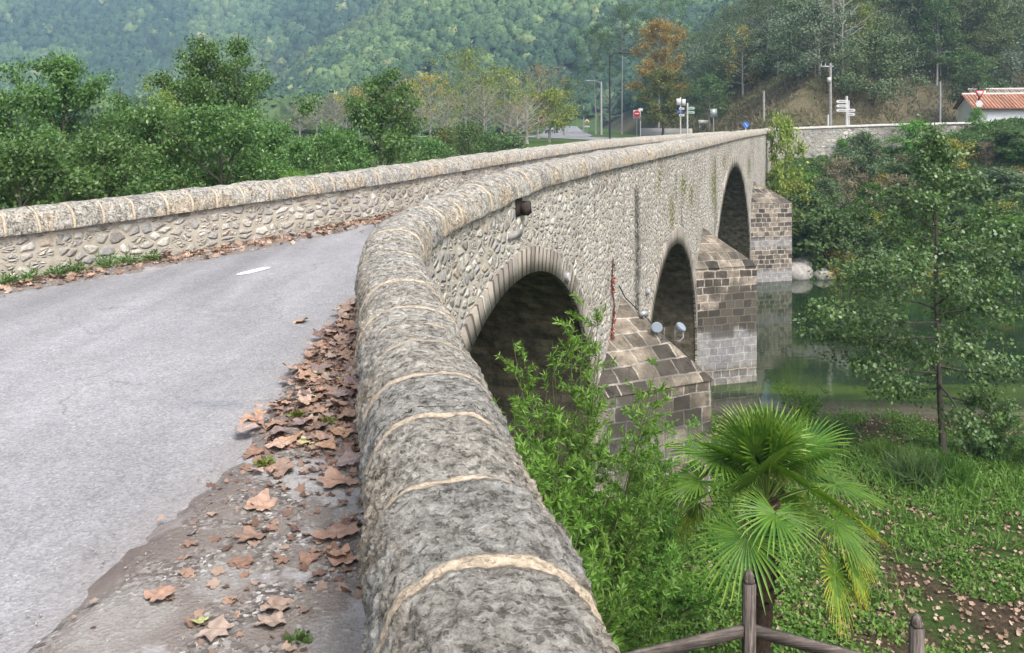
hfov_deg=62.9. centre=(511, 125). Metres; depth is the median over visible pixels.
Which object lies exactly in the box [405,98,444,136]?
bare tree
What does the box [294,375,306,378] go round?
fallen leaf
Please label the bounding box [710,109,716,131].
sign back
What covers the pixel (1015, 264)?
shrub
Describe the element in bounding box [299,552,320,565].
fallen leaf
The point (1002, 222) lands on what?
shrub
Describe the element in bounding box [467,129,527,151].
riverside bush
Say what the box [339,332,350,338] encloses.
fallen leaf
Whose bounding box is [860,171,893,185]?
shrub
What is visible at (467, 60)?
valley tree
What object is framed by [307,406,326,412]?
fallen leaf
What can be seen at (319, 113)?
bare tree
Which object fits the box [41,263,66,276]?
weed tuft
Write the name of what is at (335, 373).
fallen leaf
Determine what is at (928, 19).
hillside tree
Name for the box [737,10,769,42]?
evergreen oak
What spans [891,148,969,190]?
shrub
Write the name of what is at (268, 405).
fallen leaf
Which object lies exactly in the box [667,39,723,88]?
evergreen oak
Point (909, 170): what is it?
shrub
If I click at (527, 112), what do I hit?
valley tree
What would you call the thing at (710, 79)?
hillside tree
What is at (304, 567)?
leaf litter
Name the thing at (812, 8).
evergreen oak
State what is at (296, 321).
fallen leaf
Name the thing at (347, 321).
fallen leaf
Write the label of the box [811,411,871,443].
grass tuft
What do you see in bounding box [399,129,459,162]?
riverside bush
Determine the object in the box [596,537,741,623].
feathery bush
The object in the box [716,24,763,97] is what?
hillside tree
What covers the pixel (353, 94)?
valley tree
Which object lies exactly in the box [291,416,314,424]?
fallen leaf
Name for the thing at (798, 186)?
shrub
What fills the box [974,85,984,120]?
give way sign
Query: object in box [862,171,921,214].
shrub
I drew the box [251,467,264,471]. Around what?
fallen leaf
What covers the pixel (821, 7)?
evergreen oak
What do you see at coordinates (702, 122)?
information board
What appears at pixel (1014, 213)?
shrub
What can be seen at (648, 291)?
bulkhead lamp
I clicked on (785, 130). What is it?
shrub
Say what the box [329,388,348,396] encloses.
fallen leaf
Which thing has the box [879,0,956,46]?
evergreen oak
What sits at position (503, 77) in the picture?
valley tree
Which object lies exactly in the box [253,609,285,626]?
fallen leaf
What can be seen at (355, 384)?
fallen leaf
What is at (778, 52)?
bare tree
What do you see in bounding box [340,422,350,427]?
fallen leaf
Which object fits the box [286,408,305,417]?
weed tuft
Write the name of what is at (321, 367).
fallen leaf
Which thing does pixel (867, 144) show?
shrub
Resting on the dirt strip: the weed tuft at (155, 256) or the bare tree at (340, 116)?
the weed tuft at (155, 256)
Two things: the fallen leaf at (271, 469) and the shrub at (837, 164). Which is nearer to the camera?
the fallen leaf at (271, 469)
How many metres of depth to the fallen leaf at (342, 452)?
4.56 m
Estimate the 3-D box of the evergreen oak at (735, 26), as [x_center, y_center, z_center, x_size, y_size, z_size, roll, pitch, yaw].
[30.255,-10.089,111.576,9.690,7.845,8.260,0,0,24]
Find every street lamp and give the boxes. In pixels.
[585,80,601,134]
[609,52,626,138]
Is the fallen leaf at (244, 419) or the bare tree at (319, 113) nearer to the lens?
the fallen leaf at (244, 419)
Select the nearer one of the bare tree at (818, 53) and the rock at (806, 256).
the rock at (806, 256)
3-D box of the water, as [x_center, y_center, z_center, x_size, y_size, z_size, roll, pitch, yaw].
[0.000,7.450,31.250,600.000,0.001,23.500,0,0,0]
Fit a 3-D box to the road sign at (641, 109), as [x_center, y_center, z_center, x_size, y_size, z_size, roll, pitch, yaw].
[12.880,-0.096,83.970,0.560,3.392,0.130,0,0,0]
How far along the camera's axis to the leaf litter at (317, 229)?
11.65 m
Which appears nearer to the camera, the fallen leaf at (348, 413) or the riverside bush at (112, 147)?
the fallen leaf at (348, 413)
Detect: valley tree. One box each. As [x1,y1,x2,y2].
[302,95,344,129]
[332,83,373,138]
[364,80,434,126]
[389,70,462,140]
[395,76,433,136]
[423,44,503,134]
[454,73,527,132]
[461,64,545,133]
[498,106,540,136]
[503,94,554,143]
[506,60,576,138]
[520,87,581,141]
[532,74,598,134]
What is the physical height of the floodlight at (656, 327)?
0.342 m
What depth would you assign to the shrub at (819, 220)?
41.06 m
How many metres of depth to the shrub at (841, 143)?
53.55 m
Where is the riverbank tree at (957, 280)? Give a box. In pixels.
[789,114,1023,462]
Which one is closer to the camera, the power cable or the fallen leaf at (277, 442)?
the fallen leaf at (277, 442)
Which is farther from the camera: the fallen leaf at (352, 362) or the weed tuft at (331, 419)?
the fallen leaf at (352, 362)
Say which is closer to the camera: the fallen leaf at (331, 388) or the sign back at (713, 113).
the fallen leaf at (331, 388)
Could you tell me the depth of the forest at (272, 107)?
126.19 m
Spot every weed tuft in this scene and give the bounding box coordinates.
[0,269,21,284]
[18,268,42,280]
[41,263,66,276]
[63,257,90,273]
[91,250,124,268]
[115,249,143,263]
[139,249,162,259]
[252,454,275,466]
[279,168,306,177]
[283,628,312,644]
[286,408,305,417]
[321,415,338,423]
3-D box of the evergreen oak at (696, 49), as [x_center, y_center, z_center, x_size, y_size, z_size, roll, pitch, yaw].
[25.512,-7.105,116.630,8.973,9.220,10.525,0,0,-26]
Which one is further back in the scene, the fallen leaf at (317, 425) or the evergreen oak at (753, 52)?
the evergreen oak at (753, 52)
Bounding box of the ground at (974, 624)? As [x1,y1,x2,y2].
[0,0,1023,652]
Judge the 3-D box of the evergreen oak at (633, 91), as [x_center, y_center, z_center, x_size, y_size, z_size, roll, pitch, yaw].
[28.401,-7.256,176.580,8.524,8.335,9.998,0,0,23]
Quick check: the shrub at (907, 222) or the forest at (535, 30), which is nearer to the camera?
the shrub at (907, 222)
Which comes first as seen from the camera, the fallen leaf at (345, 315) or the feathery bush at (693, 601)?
the fallen leaf at (345, 315)
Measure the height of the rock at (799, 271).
1.179 m
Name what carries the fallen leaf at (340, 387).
on the verge
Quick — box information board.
[698,120,707,132]
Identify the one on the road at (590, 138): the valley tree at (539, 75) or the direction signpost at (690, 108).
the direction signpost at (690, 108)
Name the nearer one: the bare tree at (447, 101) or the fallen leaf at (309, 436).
the fallen leaf at (309, 436)
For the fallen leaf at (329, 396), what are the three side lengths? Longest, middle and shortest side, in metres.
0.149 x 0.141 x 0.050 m
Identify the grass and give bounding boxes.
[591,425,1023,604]
[655,37,1023,132]
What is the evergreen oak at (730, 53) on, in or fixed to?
on the ground at (974, 624)
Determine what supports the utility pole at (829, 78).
on the ground at (974, 624)
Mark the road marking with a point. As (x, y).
(253, 270)
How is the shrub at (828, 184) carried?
on the ground at (974, 624)
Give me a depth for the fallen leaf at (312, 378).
5.95 m
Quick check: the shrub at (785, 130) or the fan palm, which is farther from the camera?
the shrub at (785, 130)
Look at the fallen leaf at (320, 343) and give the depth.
6.85 m
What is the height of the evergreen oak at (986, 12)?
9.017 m
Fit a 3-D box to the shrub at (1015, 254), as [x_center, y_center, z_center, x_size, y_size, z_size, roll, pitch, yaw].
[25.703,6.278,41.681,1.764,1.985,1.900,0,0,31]
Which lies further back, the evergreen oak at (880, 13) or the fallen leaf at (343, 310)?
the evergreen oak at (880, 13)
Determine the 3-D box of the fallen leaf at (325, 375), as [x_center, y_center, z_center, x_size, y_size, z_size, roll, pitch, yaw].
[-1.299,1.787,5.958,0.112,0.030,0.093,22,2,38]
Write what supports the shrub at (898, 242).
on the ground at (974, 624)
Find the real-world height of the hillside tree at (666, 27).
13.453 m
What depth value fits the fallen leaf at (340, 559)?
3.49 m
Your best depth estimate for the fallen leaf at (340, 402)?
5.37 m
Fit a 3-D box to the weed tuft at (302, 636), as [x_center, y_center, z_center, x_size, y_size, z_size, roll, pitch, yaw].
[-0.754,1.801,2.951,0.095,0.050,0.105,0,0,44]
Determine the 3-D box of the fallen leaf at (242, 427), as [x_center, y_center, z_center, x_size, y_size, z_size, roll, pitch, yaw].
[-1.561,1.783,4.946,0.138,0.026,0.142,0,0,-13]
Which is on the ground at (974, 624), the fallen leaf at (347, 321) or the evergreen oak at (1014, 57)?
the evergreen oak at (1014, 57)
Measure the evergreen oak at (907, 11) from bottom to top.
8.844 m
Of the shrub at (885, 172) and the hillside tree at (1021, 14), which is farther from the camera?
the hillside tree at (1021, 14)
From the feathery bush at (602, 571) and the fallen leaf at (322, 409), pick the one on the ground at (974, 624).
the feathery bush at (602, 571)
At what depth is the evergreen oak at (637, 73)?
183.76 m
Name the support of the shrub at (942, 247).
on the ground at (974, 624)
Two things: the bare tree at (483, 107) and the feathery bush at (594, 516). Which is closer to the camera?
the feathery bush at (594, 516)
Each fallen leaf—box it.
[144,585,175,601]
[191,614,209,622]
[196,614,233,641]
[233,525,266,540]
[233,555,253,568]
[235,421,258,431]
[237,412,258,422]
[243,444,263,457]
[243,489,277,510]
[248,412,263,423]
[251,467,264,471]
[253,409,266,414]
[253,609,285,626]
[260,595,294,610]
[263,401,276,406]
[263,457,294,477]
[264,419,288,428]
[265,438,290,447]
[266,466,277,472]
[270,426,290,433]
[278,431,302,442]
[279,372,299,379]
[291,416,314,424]
[292,318,307,323]
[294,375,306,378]
[296,394,310,404]
[296,436,313,443]
[297,388,312,396]
[298,368,317,377]
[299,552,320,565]
[300,389,313,395]
[301,434,313,439]
[303,414,318,425]
[305,351,321,356]
[306,421,329,429]
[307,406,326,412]
[308,390,325,401]
[309,373,327,382]
[310,363,325,373]
[311,519,361,538]
[312,328,328,335]
[313,340,325,346]
[313,388,329,390]
[313,430,334,440]
[315,437,338,448]
[317,466,358,487]
[319,384,338,393]
[321,372,333,379]
[321,412,333,416]
[325,543,349,555]
[326,394,347,399]
[328,371,339,375]
[328,549,357,565]
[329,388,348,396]
[329,426,352,437]
[330,400,346,404]
[333,334,347,341]
[333,372,350,379]
[333,380,342,385]
[337,348,351,355]
[337,382,347,389]
[337,447,359,465]
[338,307,350,311]
[338,312,348,318]
[338,355,351,359]
[338,409,354,418]
[338,448,355,455]
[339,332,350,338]
[339,339,353,343]
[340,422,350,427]
[341,303,351,308]
[342,386,357,397]
[343,319,352,325]
[343,323,355,329]
[343,364,356,370]
[344,375,358,383]
[344,381,358,387]
[345,298,355,302]
[345,366,357,377]
[346,360,356,364]
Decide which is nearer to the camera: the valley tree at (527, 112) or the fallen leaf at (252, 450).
the fallen leaf at (252, 450)
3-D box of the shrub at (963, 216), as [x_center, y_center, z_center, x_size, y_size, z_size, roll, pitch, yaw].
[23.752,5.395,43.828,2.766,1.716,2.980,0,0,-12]
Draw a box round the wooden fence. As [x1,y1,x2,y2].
[623,569,924,652]
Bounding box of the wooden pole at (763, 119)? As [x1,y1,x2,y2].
[762,91,764,121]
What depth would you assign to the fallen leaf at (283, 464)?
4.40 m
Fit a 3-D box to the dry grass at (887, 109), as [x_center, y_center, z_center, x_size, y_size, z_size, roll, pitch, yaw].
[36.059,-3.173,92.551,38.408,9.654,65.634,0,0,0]
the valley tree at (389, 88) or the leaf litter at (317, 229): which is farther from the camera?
the valley tree at (389, 88)
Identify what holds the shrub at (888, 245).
on the ground at (974, 624)
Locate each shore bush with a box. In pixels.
[772,381,828,421]
[791,423,821,474]
[934,394,1023,461]
[1008,434,1023,452]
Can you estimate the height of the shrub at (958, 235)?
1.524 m
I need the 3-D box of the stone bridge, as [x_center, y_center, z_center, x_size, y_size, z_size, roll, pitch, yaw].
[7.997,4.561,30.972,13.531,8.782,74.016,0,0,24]
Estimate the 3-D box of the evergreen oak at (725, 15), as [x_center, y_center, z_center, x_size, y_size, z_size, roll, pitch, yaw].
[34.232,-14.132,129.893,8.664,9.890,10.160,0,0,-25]
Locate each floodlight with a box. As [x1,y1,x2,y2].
[649,322,664,338]
[674,322,685,341]
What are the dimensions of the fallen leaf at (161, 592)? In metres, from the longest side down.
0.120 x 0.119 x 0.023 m
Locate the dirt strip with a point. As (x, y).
(152, 266)
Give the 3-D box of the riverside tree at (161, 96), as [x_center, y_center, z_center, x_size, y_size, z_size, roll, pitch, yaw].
[-14.324,3.302,33.938,4.143,10.589,4.395,0,0,43]
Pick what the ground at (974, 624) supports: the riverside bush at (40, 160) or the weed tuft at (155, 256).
the riverside bush at (40, 160)
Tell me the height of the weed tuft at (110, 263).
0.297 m
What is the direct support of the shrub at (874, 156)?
on the ground at (974, 624)
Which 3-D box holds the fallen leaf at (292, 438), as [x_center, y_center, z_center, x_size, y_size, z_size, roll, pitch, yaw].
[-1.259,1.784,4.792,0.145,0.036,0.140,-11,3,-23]
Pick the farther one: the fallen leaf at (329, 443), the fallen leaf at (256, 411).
the fallen leaf at (256, 411)
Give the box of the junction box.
[637,310,648,316]
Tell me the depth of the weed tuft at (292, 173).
13.76 m
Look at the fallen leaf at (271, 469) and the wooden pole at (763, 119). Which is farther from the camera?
the wooden pole at (763, 119)
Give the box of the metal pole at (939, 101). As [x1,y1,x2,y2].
[939,82,940,121]
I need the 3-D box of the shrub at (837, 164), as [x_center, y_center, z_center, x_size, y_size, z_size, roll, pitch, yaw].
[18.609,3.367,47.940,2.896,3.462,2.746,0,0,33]
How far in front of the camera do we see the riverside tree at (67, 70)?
21.06 m
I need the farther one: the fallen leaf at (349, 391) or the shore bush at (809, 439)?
the shore bush at (809, 439)
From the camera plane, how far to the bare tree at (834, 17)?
69.92 m
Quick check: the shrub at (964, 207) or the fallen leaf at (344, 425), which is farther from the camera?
the shrub at (964, 207)
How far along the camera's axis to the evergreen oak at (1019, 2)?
89.21 m
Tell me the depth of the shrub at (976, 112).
52.41 m
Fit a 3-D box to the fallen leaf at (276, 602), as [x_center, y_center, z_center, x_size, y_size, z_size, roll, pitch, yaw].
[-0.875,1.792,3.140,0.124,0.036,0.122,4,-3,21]
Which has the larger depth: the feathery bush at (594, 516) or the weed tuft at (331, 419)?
the feathery bush at (594, 516)
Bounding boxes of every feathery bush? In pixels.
[478,369,630,572]
[493,397,700,630]
[495,291,676,651]
[548,492,691,652]
[580,525,640,649]
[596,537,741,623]
[598,545,707,651]
[602,435,681,574]
[618,408,718,560]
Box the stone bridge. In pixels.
[0,128,792,652]
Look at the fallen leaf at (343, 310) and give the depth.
8.03 m
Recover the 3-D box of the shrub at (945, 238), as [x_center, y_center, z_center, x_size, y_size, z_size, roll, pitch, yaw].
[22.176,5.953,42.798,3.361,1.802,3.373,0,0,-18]
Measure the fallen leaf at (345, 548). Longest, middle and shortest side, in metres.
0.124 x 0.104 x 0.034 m
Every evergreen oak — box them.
[630,75,641,102]
[631,67,647,92]
[662,59,694,98]
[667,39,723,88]
[668,31,704,54]
[669,42,725,106]
[682,34,724,86]
[682,67,725,97]
[688,39,737,91]
[692,23,754,93]
[705,4,748,46]
[709,20,747,73]
[719,37,767,81]
[720,0,780,41]
[720,42,749,71]
[721,25,785,77]
[727,18,804,76]
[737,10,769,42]
[742,5,787,57]
[745,0,792,21]
[746,0,854,81]
[763,0,850,49]
[764,0,865,79]
[767,22,837,53]
[778,0,845,44]
[820,0,873,21]
[823,23,930,106]
[827,0,906,64]
[840,3,894,46]
[850,0,919,23]
[856,10,929,80]
[862,0,917,16]
[872,15,928,59]
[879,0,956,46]
[898,0,958,34]
[913,0,999,59]
[931,30,1022,86]
[933,0,1020,46]
[948,0,1023,73]
[961,0,1003,26]
[982,35,1023,87]
[1001,0,1023,45]
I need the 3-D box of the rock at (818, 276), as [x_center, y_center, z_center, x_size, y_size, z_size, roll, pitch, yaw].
[15.191,7.346,40.915,1.130,0.776,0.963,0,0,0]
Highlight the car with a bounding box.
[545,125,557,132]
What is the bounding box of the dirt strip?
[0,207,408,293]
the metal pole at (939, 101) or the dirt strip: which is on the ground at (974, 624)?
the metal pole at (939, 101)
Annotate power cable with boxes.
[619,285,692,360]
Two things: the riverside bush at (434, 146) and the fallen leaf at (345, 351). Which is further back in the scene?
the riverside bush at (434, 146)
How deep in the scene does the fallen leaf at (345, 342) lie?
6.87 m
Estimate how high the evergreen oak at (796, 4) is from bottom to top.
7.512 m
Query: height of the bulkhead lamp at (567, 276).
0.160 m
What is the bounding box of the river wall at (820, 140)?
[762,121,987,168]
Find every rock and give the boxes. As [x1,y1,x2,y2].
[792,257,812,267]
[792,262,812,279]
[796,247,817,262]
[813,268,835,279]
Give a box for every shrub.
[765,112,815,207]
[774,176,813,230]
[786,188,843,228]
[790,172,827,197]
[792,202,881,268]
[793,224,826,253]
[793,235,828,262]
[811,177,849,210]
[812,154,862,206]
[819,249,856,278]
[820,217,893,275]
[821,130,901,187]
[826,237,856,278]
[833,137,850,156]
[848,138,889,154]
[851,173,879,197]
[851,182,892,203]
[858,159,893,181]
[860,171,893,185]
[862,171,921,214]
[865,210,892,232]
[866,147,885,173]
[871,232,898,250]
[882,119,943,153]
[889,226,916,253]
[890,152,913,175]
[890,207,939,236]
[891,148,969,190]
[898,162,930,177]
[915,224,973,257]
[931,204,956,223]
[933,236,970,250]
[937,200,973,225]
[938,212,992,239]
[941,225,975,252]
[945,137,981,167]
[952,165,1023,200]
[956,225,993,252]
[959,126,1023,159]
[959,202,980,226]
[964,107,988,129]
[970,140,1006,165]
[971,213,1023,240]
[977,200,1021,220]
[989,208,1023,226]
[994,220,1023,256]
[995,142,1023,159]
[998,165,1023,181]
[1008,240,1023,261]
[1008,241,1023,275]
[1012,239,1023,263]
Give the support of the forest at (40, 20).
on the ground at (974, 624)
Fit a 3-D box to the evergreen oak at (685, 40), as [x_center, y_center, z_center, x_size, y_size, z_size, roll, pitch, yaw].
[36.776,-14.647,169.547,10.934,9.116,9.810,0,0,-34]
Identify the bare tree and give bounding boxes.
[277,103,319,137]
[293,95,339,133]
[306,92,347,128]
[327,101,362,129]
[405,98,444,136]
[422,90,477,141]
[451,81,514,132]
[487,101,525,130]
[596,84,624,120]
[764,21,788,73]
[792,1,841,74]
[814,0,857,54]
[820,0,886,75]
[928,29,950,75]
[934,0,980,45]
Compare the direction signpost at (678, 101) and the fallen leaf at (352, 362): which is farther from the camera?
the direction signpost at (678, 101)
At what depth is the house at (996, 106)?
64.65 m
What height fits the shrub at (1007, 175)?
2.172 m
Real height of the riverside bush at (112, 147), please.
7.271 m
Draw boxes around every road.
[0,222,380,652]
[416,136,614,139]
[528,126,591,136]
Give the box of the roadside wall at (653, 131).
[641,128,691,135]
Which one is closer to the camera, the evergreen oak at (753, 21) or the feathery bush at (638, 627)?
the feathery bush at (638, 627)
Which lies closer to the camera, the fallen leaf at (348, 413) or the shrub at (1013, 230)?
the fallen leaf at (348, 413)
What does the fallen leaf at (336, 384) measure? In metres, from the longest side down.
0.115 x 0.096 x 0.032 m
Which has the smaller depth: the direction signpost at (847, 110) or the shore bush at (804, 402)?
the shore bush at (804, 402)
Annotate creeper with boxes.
[609,259,615,397]
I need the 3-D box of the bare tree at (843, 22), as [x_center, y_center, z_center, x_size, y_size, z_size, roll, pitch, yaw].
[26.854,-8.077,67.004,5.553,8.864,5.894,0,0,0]
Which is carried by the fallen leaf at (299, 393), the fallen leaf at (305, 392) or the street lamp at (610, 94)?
the fallen leaf at (305, 392)
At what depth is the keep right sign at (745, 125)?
59.91 m
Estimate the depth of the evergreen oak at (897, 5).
94.03 m
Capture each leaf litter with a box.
[0,208,406,295]
[70,301,362,652]
[632,415,1023,652]
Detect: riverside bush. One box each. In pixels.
[0,129,105,209]
[9,118,176,207]
[125,89,321,192]
[286,117,400,174]
[361,132,425,167]
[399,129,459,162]
[419,120,482,158]
[434,118,504,157]
[456,131,523,153]
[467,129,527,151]
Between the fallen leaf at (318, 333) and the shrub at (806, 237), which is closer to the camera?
the fallen leaf at (318, 333)
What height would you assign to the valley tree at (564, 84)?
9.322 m
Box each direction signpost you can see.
[676,97,685,133]
[687,103,694,133]
[836,96,854,124]
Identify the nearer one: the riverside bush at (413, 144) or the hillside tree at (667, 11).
the riverside bush at (413, 144)
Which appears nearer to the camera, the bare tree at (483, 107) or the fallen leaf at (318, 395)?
the fallen leaf at (318, 395)
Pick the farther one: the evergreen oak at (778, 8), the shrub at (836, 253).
the evergreen oak at (778, 8)
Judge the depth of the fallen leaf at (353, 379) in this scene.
5.82 m
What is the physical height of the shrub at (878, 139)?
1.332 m
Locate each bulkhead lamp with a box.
[564,271,570,281]
[646,288,650,295]
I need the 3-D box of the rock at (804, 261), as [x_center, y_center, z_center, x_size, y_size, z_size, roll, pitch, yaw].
[14.402,6.925,41.580,0.988,0.734,0.848,0,0,-17]
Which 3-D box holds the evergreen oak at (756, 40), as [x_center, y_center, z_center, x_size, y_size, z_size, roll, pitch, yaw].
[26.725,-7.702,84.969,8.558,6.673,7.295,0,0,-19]
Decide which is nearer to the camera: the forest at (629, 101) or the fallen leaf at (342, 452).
the fallen leaf at (342, 452)
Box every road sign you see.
[584,119,589,127]
[638,108,642,136]
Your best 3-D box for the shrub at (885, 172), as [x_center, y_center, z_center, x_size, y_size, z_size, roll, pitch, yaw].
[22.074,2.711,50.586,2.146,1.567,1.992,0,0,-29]
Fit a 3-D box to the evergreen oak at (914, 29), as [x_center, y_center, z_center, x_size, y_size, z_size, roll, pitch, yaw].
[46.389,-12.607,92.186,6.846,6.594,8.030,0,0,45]
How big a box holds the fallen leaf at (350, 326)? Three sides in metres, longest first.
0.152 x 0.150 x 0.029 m
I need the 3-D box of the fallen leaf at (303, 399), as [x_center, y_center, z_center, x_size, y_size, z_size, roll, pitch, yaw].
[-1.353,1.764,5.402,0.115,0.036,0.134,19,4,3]
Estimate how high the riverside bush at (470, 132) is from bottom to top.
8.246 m
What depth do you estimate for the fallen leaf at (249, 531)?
3.68 m
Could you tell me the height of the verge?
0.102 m
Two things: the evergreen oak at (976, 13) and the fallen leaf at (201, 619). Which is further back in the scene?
the evergreen oak at (976, 13)
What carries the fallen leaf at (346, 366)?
on the leaf litter at (304, 567)
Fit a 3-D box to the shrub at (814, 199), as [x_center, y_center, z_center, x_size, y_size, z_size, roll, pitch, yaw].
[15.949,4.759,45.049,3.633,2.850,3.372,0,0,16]
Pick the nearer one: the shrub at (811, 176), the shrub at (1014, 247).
the shrub at (1014, 247)
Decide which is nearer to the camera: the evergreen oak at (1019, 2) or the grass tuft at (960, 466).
the grass tuft at (960, 466)
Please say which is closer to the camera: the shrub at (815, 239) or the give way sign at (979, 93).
the shrub at (815, 239)
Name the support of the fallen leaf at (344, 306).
on the verge
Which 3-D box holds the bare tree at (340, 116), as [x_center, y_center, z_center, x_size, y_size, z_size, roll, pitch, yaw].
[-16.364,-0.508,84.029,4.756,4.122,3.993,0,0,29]
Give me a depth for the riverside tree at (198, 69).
24.63 m
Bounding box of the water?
[711,278,1023,411]
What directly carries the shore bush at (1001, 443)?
on the ground at (974, 624)
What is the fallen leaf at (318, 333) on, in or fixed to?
on the verge
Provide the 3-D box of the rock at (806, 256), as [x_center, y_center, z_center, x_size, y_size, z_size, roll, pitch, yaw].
[14.888,6.591,42.347,1.013,0.907,1.768,0,0,0]
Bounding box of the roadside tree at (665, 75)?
[635,66,696,134]
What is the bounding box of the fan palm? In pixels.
[654,396,895,652]
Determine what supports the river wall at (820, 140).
on the ground at (974, 624)
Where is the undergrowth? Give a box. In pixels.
[768,115,1023,280]
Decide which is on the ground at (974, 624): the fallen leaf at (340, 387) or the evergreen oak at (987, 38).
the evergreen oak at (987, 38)
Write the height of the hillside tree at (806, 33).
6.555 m
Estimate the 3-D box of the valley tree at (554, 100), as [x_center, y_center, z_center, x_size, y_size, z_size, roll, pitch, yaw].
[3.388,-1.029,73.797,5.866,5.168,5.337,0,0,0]
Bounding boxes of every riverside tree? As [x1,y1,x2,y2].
[0,47,166,206]
[0,84,76,203]
[57,97,230,199]
[97,82,143,197]
[126,27,270,186]
[132,79,206,187]
[158,31,326,184]
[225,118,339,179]
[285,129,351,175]
[302,64,443,174]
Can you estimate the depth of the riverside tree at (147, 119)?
20.71 m
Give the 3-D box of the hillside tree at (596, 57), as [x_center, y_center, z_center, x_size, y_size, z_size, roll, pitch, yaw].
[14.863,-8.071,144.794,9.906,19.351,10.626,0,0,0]
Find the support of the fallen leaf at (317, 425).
on the leaf litter at (304, 567)
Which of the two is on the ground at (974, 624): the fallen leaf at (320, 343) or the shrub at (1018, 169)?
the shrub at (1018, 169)
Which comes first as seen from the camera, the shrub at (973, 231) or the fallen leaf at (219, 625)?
the fallen leaf at (219, 625)
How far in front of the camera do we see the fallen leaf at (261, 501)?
4.01 m
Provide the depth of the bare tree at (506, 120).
69.87 m
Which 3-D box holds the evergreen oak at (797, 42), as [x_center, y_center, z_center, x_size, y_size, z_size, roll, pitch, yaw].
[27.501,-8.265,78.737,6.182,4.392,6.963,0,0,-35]
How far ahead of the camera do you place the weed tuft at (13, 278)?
9.63 m
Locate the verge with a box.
[27,308,384,652]
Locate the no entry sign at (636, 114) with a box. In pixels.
[633,110,640,136]
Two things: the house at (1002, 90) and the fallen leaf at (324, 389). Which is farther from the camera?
the house at (1002, 90)
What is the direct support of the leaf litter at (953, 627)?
on the ground at (974, 624)
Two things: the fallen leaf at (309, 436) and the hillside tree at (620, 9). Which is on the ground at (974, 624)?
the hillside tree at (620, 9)
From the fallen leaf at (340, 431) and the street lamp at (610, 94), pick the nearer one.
the fallen leaf at (340, 431)
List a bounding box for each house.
[952,91,1023,121]
[966,88,1023,92]
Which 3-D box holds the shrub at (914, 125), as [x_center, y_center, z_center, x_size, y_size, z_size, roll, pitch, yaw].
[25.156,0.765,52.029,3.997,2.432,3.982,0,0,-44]
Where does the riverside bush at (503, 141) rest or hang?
on the ground at (974, 624)
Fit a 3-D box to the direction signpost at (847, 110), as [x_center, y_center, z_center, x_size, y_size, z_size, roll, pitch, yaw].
[23.068,-0.215,57.982,1.340,3.630,0.206,0,0,0]
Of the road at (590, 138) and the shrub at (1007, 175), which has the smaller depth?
the shrub at (1007, 175)
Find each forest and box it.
[0,0,384,102]
[0,85,541,132]
[218,0,727,119]
[594,0,753,115]
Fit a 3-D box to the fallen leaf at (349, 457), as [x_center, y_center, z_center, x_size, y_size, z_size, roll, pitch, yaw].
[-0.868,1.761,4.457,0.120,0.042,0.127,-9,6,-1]
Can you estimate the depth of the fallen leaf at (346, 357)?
6.46 m
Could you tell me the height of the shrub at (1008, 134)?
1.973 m
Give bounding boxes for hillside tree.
[571,22,626,133]
[590,3,650,133]
[617,16,689,127]
[632,0,697,110]
[685,72,736,127]
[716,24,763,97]
[792,0,826,56]
[837,0,880,60]
[910,0,967,85]
[940,48,1010,104]
[980,2,1023,52]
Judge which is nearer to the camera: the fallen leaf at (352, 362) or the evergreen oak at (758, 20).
the fallen leaf at (352, 362)
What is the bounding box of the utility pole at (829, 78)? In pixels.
[820,63,833,125]
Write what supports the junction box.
attached to the stone bridge
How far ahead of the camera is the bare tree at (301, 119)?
89.94 m
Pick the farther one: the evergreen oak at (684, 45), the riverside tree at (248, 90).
the evergreen oak at (684, 45)
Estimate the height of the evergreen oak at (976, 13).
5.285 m
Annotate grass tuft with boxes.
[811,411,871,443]
[849,433,915,469]
[854,438,969,492]
[914,440,989,489]
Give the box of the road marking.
[237,267,269,274]
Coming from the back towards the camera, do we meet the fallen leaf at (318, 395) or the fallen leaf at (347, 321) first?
the fallen leaf at (347, 321)
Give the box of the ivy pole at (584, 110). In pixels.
[577,106,592,132]
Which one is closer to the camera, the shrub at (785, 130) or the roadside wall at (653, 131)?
the shrub at (785, 130)
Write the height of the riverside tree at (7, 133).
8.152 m
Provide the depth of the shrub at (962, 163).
49.31 m
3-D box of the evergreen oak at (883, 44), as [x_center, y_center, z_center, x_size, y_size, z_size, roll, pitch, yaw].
[27.563,-4.439,64.400,8.441,6.555,7.494,0,0,0]
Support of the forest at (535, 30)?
on the ground at (974, 624)
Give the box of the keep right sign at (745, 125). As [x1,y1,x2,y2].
[743,122,748,129]
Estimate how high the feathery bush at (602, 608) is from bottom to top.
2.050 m

